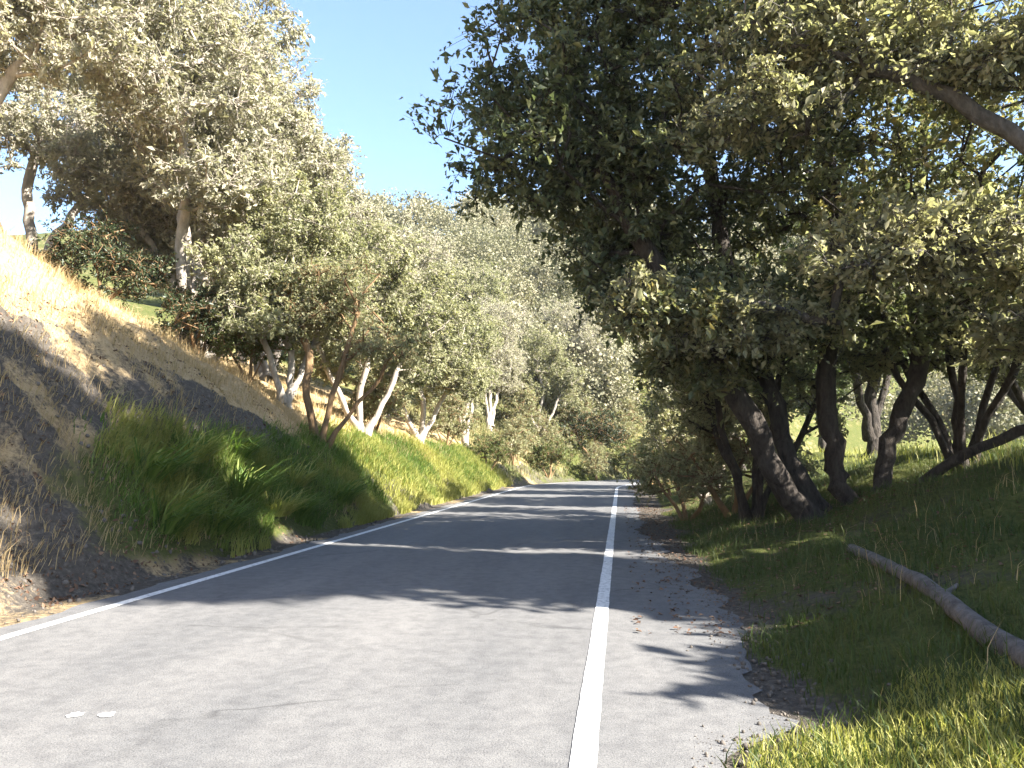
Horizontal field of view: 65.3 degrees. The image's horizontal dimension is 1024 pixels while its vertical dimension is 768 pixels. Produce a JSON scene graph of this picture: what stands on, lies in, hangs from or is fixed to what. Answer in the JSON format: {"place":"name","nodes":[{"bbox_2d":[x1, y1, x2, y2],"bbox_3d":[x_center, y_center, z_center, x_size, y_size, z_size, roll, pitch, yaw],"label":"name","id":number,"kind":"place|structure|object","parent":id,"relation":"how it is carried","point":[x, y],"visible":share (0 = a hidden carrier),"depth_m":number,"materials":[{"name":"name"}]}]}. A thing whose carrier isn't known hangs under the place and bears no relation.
{"place":"outdoors","nodes":[
{"label":"outdoors","id":0,"kind":"place"},
{"bbox_2d":[0,479,798,767],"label":"road","id":1,"kind":"structure","parent":0,"point":[495,630],"depth_m":5.96,"materials":[{"name":"grey asphalt"}]},
{"bbox_2d":[0,229,1023,767],"bbox_3d":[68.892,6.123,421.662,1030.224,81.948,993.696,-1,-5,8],"label":"ground","id":2,"kind":"structure","parent":0,"point":[116,369],"depth_m":10.70,"materials":[{"name":"soil"}]},
{"bbox_2d":[0,1,147,252],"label":"hillside tree","id":3,"kind":"object","parent":2,"relation":"on","point":[17,119],"visible":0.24,"depth_m":29.54,"materials":[{"name":"green plant"}]},
{"bbox_2d":[27,205,178,310],"bbox_3d":[-10.738,-2.999,20.494,4.288,2.960,2.657,1,-5,-8],"label":"evergreen shrub","id":4,"kind":"object","parent":2,"relation":"on","point":[128,262],"visible":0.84,"depth_m":20.28,"materials":[{"name":"green plant"}]},
{"bbox_2d":[0,0,207,108],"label":"hillside tree","id":5,"kind":"object","parent":2,"relation":"on","point":[63,21],"visible":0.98,"depth_m":17.95,"materials":[{"name":"green plant"}]},
{"bbox_2d":[113,436,228,482],"bbox_3d":[-4.996,1.112,12.069,1.901,0.753,2.129,0,-5,3],"label":"grass tussock","id":6,"kind":"object","parent":2,"relation":"on","point":[154,467],"depth_m":11.70,"materials":[{"name":"green plant"}]},
{"bbox_2d":[109,199,233,311],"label":"hillside tree","id":7,"kind":"object","parent":2,"relation":"on","point":[150,262],"depth_m":37.91,"materials":[{"name":"green plant"}]},
{"bbox_2d":[0,259,369,580],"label":"bank stalks","id":8,"kind":"object","parent":2,"relation":"on","point":[51,410],"visible":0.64,"depth_m":11.41,"materials":[{"name":"beige plant"}]},
{"bbox_2d":[56,0,320,350],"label":"hillside tree","id":9,"kind":"object","parent":2,"relation":"on","point":[176,156],"visible":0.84,"depth_m":20.95,"materials":[{"name":"green plant"}]},
{"bbox_2d":[138,467,242,508],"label":"grass tussock","id":10,"kind":"object","parent":2,"relation":"on","point":[189,493],"depth_m":11.83,"materials":[{"name":"green plant"}]},
{"bbox_2d":[120,481,262,534],"bbox_3d":[-4.454,1.736,11.344,1.828,0.724,2.047,0,-5,0],"label":"grass tussock","id":11,"kind":"object","parent":2,"relation":"on","point":[171,519],"depth_m":10.97,"materials":[{"name":"green plant"}]},
{"bbox_2d":[0,289,388,606],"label":"bank litter","id":12,"kind":"object","parent":2,"relation":"on","point":[75,585],"visible":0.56,"depth_m":10.23,"materials":[{"name":"brown plant"}]},
{"bbox_2d":[30,18,364,361],"bbox_3d":[-10.441,-6.371,26.855,10.959,12.224,7.559,1,-5,-7],"label":"hillside tree","id":13,"kind":"object","parent":2,"relation":"on","point":[307,147],"visible":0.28,"depth_m":26.01,"materials":[{"name":"green plant"}]},
{"bbox_2d":[148,273,249,355],"bbox_3d":[-8.189,-1.731,21.194,2.362,2.631,3.812,1,-5,-9],"label":"evergreen shrub","id":14,"kind":"object","parent":2,"relation":"on","point":[197,313],"visible":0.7,"depth_m":20.44,"materials":[{"name":"green plant"}]},
{"bbox_2d":[147,416,259,463],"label":"grass tussock","id":15,"kind":"object","parent":2,"relation":"on","point":[205,446],"depth_m":13.30,"materials":[{"name":"green plant"}]},
{"bbox_2d":[172,427,241,456],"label":"grass tussock","id":16,"kind":"object","parent":2,"relation":"on","point":[201,441],"depth_m":13.73,"materials":[{"name":"green plant"}]},
{"bbox_2d":[0,218,465,589],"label":"dry grass","id":17,"kind":"structure","parent":2,"relation":"on","point":[299,398],"depth_m":16.41,"materials":[{"name":"beige plant"}]},
{"bbox_2d":[218,272,257,362],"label":"evergreen tree","id":18,"kind":"object","parent":2,"relation":"on","point":[241,357],"visible":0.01,"depth_m":42.39,"materials":[{"name":"green plant"}]},
{"bbox_2d":[207,426,285,461],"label":"grass tussock","id":19,"kind":"object","parent":2,"relation":"on","point":[244,448],"depth_m":14.99,"materials":[{"name":"green plant"}]},
{"bbox_2d":[197,491,297,534],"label":"grass tussock","id":20,"kind":"object","parent":2,"relation":"on","point":[236,515],"depth_m":12.57,"materials":[{"name":"green plant"}]},
{"bbox_2d":[199,300,302,382],"bbox_3d":[-6.945,-1.100,21.714,2.431,2.355,3.216,-4,-7,40],"label":"shrub","id":21,"kind":"object","parent":2,"relation":"on","point":[223,346],"visible":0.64,"depth_m":21.26,"materials":[{"name":"green plant"}]},
{"bbox_2d":[105,80,399,384],"bbox_3d":[-9.503,-5.659,29.922,7.215,11.668,10.461,-5,-7,43],"label":"hillside tree","id":22,"kind":"object","parent":2,"relation":"on","point":[263,372],"visible":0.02,"depth_m":30.04,"materials":[{"name":"green plant"}]},
{"bbox_2d":[94,388,413,557],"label":"bright grass","id":23,"kind":"structure","parent":2,"relation":"on","point":[363,515],"depth_m":13.14,"materials":[{"name":"green plant"}]},
{"bbox_2d":[213,454,321,499],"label":"grass tussock","id":24,"kind":"object","parent":2,"relation":"on","point":[251,484],"depth_m":13.77,"materials":[{"name":"green plant"}]},
{"bbox_2d":[165,158,385,409],"bbox_3d":[-6.213,-2.801,22.202,4.197,7.076,6.421,-4,-7,40],"label":"hillside tree","id":25,"kind":"object","parent":2,"relation":"on","point":[251,261],"visible":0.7,"depth_m":21.39,"materials":[{"name":"green plant"}]},
{"bbox_2d":[73,406,510,550],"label":"bank grass","id":26,"kind":"structure","parent":2,"relation":"on","point":[341,451],"depth_m":16.62,"materials":[{"name":"green plant"}]},
{"bbox_2d":[263,483,326,516],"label":"grass tussock","id":27,"kind":"object","parent":2,"relation":"on","point":[286,509],"depth_m":14.59,"materials":[{"name":"green plant"}]},
{"bbox_2d":[272,453,337,486],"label":"grass tussock","id":28,"kind":"object","parent":2,"relation":"on","point":[299,479],"depth_m":17.08,"materials":[{"name":"green plant"}]},
{"bbox_2d":[286,486,354,517],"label":"grass tussock","id":29,"kind":"object","parent":2,"relation":"on","point":[311,505],"depth_m":15.99,"materials":[{"name":"green plant"}]},
{"bbox_2d":[253,244,436,448],"bbox_3d":[-4.500,-0.887,21.057,5.046,5.330,3.223,-1,-5,8],"label":"leaning tree","id":30,"kind":"object","parent":2,"relation":"on","point":[316,320],"visible":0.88,"depth_m":20.92,"materials":[{"name":"green plant"}]},
{"bbox_2d":[317,474,389,503],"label":"grass tussock","id":31,"kind":"object","parent":2,"relation":"on","point":[348,493],"depth_m":18.10,"materials":[{"name":"green plant"}]},
{"bbox_2d":[337,364,412,431],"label":"shrub","id":32,"kind":"object","parent":2,"relation":"on","point":[373,400],"visible":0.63,"depth_m":28.50,"materials":[{"name":"green plant"}]},
{"bbox_2d":[282,205,472,435],"bbox_3d":[-4.843,-1.953,26.755,7.097,7.820,4.639,0,-5,-1],"label":"hillside tree","id":33,"kind":"object","parent":2,"relation":"on","point":[409,315],"visible":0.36,"depth_m":26.55,"materials":[{"name":"green plant"}]},
{"bbox_2d":[336,202,458,422],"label":"hillside tree","id":34,"kind":"object","parent":2,"relation":"on","point":[426,259],"visible":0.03,"depth_m":35.56,"materials":[{"name":"green plant"}]},
{"bbox_2d":[298,405,512,510],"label":"patch grass","id":35,"kind":"structure","parent":2,"relation":"on","point":[420,494],"depth_m":28.27,"materials":[{"name":"green plant"}]},
{"bbox_2d":[390,255,450,416],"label":"hillside tree","id":36,"kind":"object","parent":2,"relation":"on","point":[415,348],"depth_m":45.30,"materials":[{"name":"green plant"}]},
{"bbox_2d":[353,255,502,442],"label":"hillside tree","id":37,"kind":"object","parent":2,"relation":"on","point":[456,379],"visible":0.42,"depth_m":33.44,"materials":[{"name":"green plant"}]},
{"bbox_2d":[0,289,890,767],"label":"loose stones","id":38,"kind":"object","parent":2,"relation":"on","point":[754,701],"visible":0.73,"depth_m":8.40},
{"bbox_2d":[412,389,485,445],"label":"shrub","id":39,"kind":"object","parent":2,"relation":"on","point":[447,422],"visible":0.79,"depth_m":37.16,"materials":[{"name":"green plant"}]},
{"bbox_2d":[411,303,507,446],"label":"hillside tree","id":40,"kind":"object","parent":2,"relation":"on","point":[430,394],"visible":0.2,"depth_m":42.69,"materials":[{"name":"green plant"}]},
{"bbox_2d":[443,257,513,318],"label":"hillside tree","id":41,"kind":"object","parent":2,"relation":"on","point":[494,285],"visible":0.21,"depth_m":63.38,"materials":[{"name":"green plant"}]},
{"bbox_2d":[463,429,515,470],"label":"shrub","id":42,"kind":"object","parent":2,"relation":"on","point":[495,445],"visible":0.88,"depth_m":41.15,"materials":[{"name":"green plant"}]},
{"bbox_2d":[465,293,535,431],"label":"hillside tree","id":43,"kind":"object","parent":2,"relation":"on","point":[513,367],"visible":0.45,"depth_m":52.70,"materials":[{"name":"green plant"}]},
{"bbox_2d":[488,406,540,464],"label":"shrub","id":44,"kind":"object","parent":2,"relation":"on","point":[513,437],"visible":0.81,"depth_m":46.48,"materials":[{"name":"green plant"}]},
{"bbox_2d":[496,376,551,429],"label":"shrub","id":45,"kind":"object","parent":2,"relation":"on","point":[524,411],"visible":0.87,"depth_m":54.83,"materials":[{"name":"green plant"}]},
{"bbox_2d":[503,323,591,435],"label":"hillside tree","id":46,"kind":"object","parent":2,"relation":"on","point":[554,372],"visible":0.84,"depth_m":57.11,"materials":[{"name":"green plant"}]},
{"bbox_2d":[520,414,575,460],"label":"shrub","id":47,"kind":"object","parent":2,"relation":"on","point":[540,422],"visible":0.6,"depth_m":51.61,"materials":[{"name":"green plant"}]},
{"bbox_2d":[525,434,580,478],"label":"shrub","id":48,"kind":"object","parent":2,"relation":"on","point":[554,454],"visible":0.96,"depth_m":49.19,"materials":[{"name":"green plant"}]},
{"bbox_2d":[390,384,742,484],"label":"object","id":49,"kind":"structure","parent":2,"relation":"on","point":[480,424],"depth_m":52.15,"materials":[{"name":"green plant"}]},
{"bbox_2d":[529,295,613,405],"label":"hillside tree","id":50,"kind":"object","parent":2,"relation":"on","point":[587,337],"visible":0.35,"depth_m":65.23,"materials":[{"name":"green plant"}]},
{"bbox_2d":[543,386,612,436],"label":"shrub","id":51,"kind":"object","parent":2,"relation":"on","point":[585,407],"visible":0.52,"depth_m":59.59,"materials":[{"name":"green plant"}]},
{"bbox_2d":[161,187,1023,448],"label":"distant wood","id":52,"kind":"object","parent":2,"relation":"on","point":[532,278],"visible":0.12,"depth_m":81.52,"materials":[{"name":"green plant"}]},
{"bbox_2d":[575,435,614,480],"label":"shrub","id":53,"kind":"object","parent":2,"relation":"on","point":[595,457],"visible":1,"depth_m":52.42,"materials":[{"name":"green plant"}]},
{"bbox_2d":[558,402,631,456],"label":"evergreen shrub","id":54,"kind":"object","parent":2,"relation":"on","point":[608,425],"visible":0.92,"depth_m":56.19,"materials":[{"name":"green plant"}]},
{"bbox_2d":[603,437,641,478],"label":"shrub","id":55,"kind":"object","parent":2,"relation":"on","point":[617,458],"visible":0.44,"depth_m":56.14,"materials":[{"name":"green plant"}]},
{"bbox_2d":[600,396,649,448],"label":"shrub","id":56,"kind":"object","parent":2,"relation":"on","point":[622,420],"visible":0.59,"depth_m":61.22,"materials":[{"name":"green plant"}]},
{"bbox_2d":[616,430,671,495],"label":"shrub","id":57,"kind":"object","parent":2,"relation":"on","point":[623,453],"visible":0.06,"depth_m":29.37,"materials":[{"name":"green plant"}]},
{"bbox_2d":[628,411,677,487],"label":"shrub","id":58,"kind":"object","parent":2,"relation":"on","point":[632,454],"visible":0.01,"depth_m":34.92,"materials":[{"name":"green plant"}]},
{"bbox_2d":[637,423,716,500],"bbox_3d":[5.258,2.475,25.150,2.652,2.570,3.508,1,-5,-11],"label":"shrub","id":59,"kind":"object","parent":2,"relation":"on","point":[644,454],"visible":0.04,"depth_m":25.47,"materials":[{"name":"green plant"}]},
{"bbox_2d":[620,427,751,520],"bbox_3d":[4.114,2.145,18.750,2.156,2.346,3.728,3,-6,-28],"label":"shrub","id":60,"kind":"object","parent":2,"relation":"on","point":[653,487],"visible":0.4,"depth_m":18.75,"materials":[{"name":"green plant"}]},
{"bbox_2d":[606,290,776,506],"bbox_3d":[4.951,0.305,20.573,5.119,5.888,3.113,-1,-5,8],"label":"roadside tree","id":61,"kind":"object","parent":2,"relation":"on","point":[666,420],"visible":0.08,"depth_m":20.32,"materials":[{"name":"green plant"}]},
{"bbox_2d":[399,0,1023,523],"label":"oak tree","id":62,"kind":"object","parent":2,"relation":"on","point":[611,158],"visible":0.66,"depth_m":13.32,"materials":[{"name":"green plant"}]},
{"bbox_2d":[640,407,822,517],"bbox_3d":[4.600,1.568,16.590,4.052,2.550,2.343,0,-5,-4],"label":"shrub","id":63,"kind":"object","parent":2,"relation":"on","point":[712,479],"visible":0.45,"depth_m":16.43,"materials":[{"name":"green plant"}]},
{"bbox_2d":[665,294,816,469],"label":"evergreen tree","id":64,"kind":"object","parent":2,"relation":"on","point":[781,388],"visible":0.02,"depth_m":30.84,"materials":[{"name":"green plant"}]},
{"bbox_2d":[642,293,887,521],"bbox_3d":[4.641,0.506,15.818,5.099,4.520,3.860,2,-6,-20],"label":"tree","id":65,"kind":"object","parent":2,"relation":"on","point":[707,403],"visible":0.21,"depth_m":15.46,"materials":[{"name":"green plant"}]},
{"bbox_2d":[585,0,1023,378],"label":"deciduous tree","id":66,"kind":"object","parent":2,"relation":"on","point":[919,58],"visible":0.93,"depth_m":11.42,"materials":[{"name":"green plant"}]},
{"bbox_2d":[624,462,1023,636],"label":"leaf litter","id":67,"kind":"object","parent":2,"relation":"on","point":[795,587],"visible":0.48,"depth_m":10.56,"materials":[{"name":"plant"}]},
{"bbox_2d":[787,340,864,452],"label":"evergreen tree","id":68,"kind":"object","parent":2,"relation":"on","point":[821,441],"visible":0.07,"depth_m":47.85,"materials":[{"name":"green plant"}]},
{"bbox_2d":[661,440,1023,767],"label":"verge grass","id":69,"kind":"structure","parent":2,"relation":"on","point":[901,654],"depth_m":6.35,"materials":[{"name":"green plant"}]},
{"bbox_2d":[690,440,1023,767],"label":"dry stalks","id":70,"kind":"object","parent":2,"relation":"on","point":[905,557],"visible":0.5,"depth_m":8.20,"materials":[{"name":"beige plant"}]},
{"bbox_2d":[763,166,955,458],"bbox_3d":[10.819,-2.113,23.922,7.917,8.941,5.517,2,-6,-21],"label":"evergreen tree","id":71,"kind":"object","parent":2,"relation":"on","point":[869,405],"visible":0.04,"depth_m":23.58,"materials":[{"name":"green plant"}]},
{"bbox_2d":[733,649,1023,767],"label":"sunlit grass","id":72,"kind":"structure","parent":2,"relation":"on","point":[951,745],"depth_m":4.11,"materials":[{"name":"green plant"}]},
{"bbox_2d":[750,429,1023,472],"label":"meadow grass","id":73,"kind":"structure","parent":2,"relation":"on","point":[906,452],"depth_m":16.47,"materials":[{"name":"green plant"}]},
{"bbox_2d":[839,242,1023,470],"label":"tree","id":74,"kind":"object","parent":2,"relation":"on","point":[928,410],"visible":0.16,"depth_m":14.34,"materials":[{"name":"green plant"}]},
{"bbox_2d":[846,544,1023,671],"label":"fallen log","id":75,"kind":"object","parent":2,"relation":"on","point":[956,607],"visible":0.8,"depth_m":5.59,"materials":[{"name":"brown wood"}]},
{"bbox_2d":[934,327,1023,414],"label":"tree","id":76,"kind":"object","parent":2,"relation":"on","point":[1015,393],"visible":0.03,"depth_m":16.25,"materials":[{"name":"green plant"}]},
{"bbox_2d":[0,0,1023,236],"label":"sky","id":77,"kind":"structure","parent":0,"point":[373,54],"materials":[{"name":"blue"}]}
]}

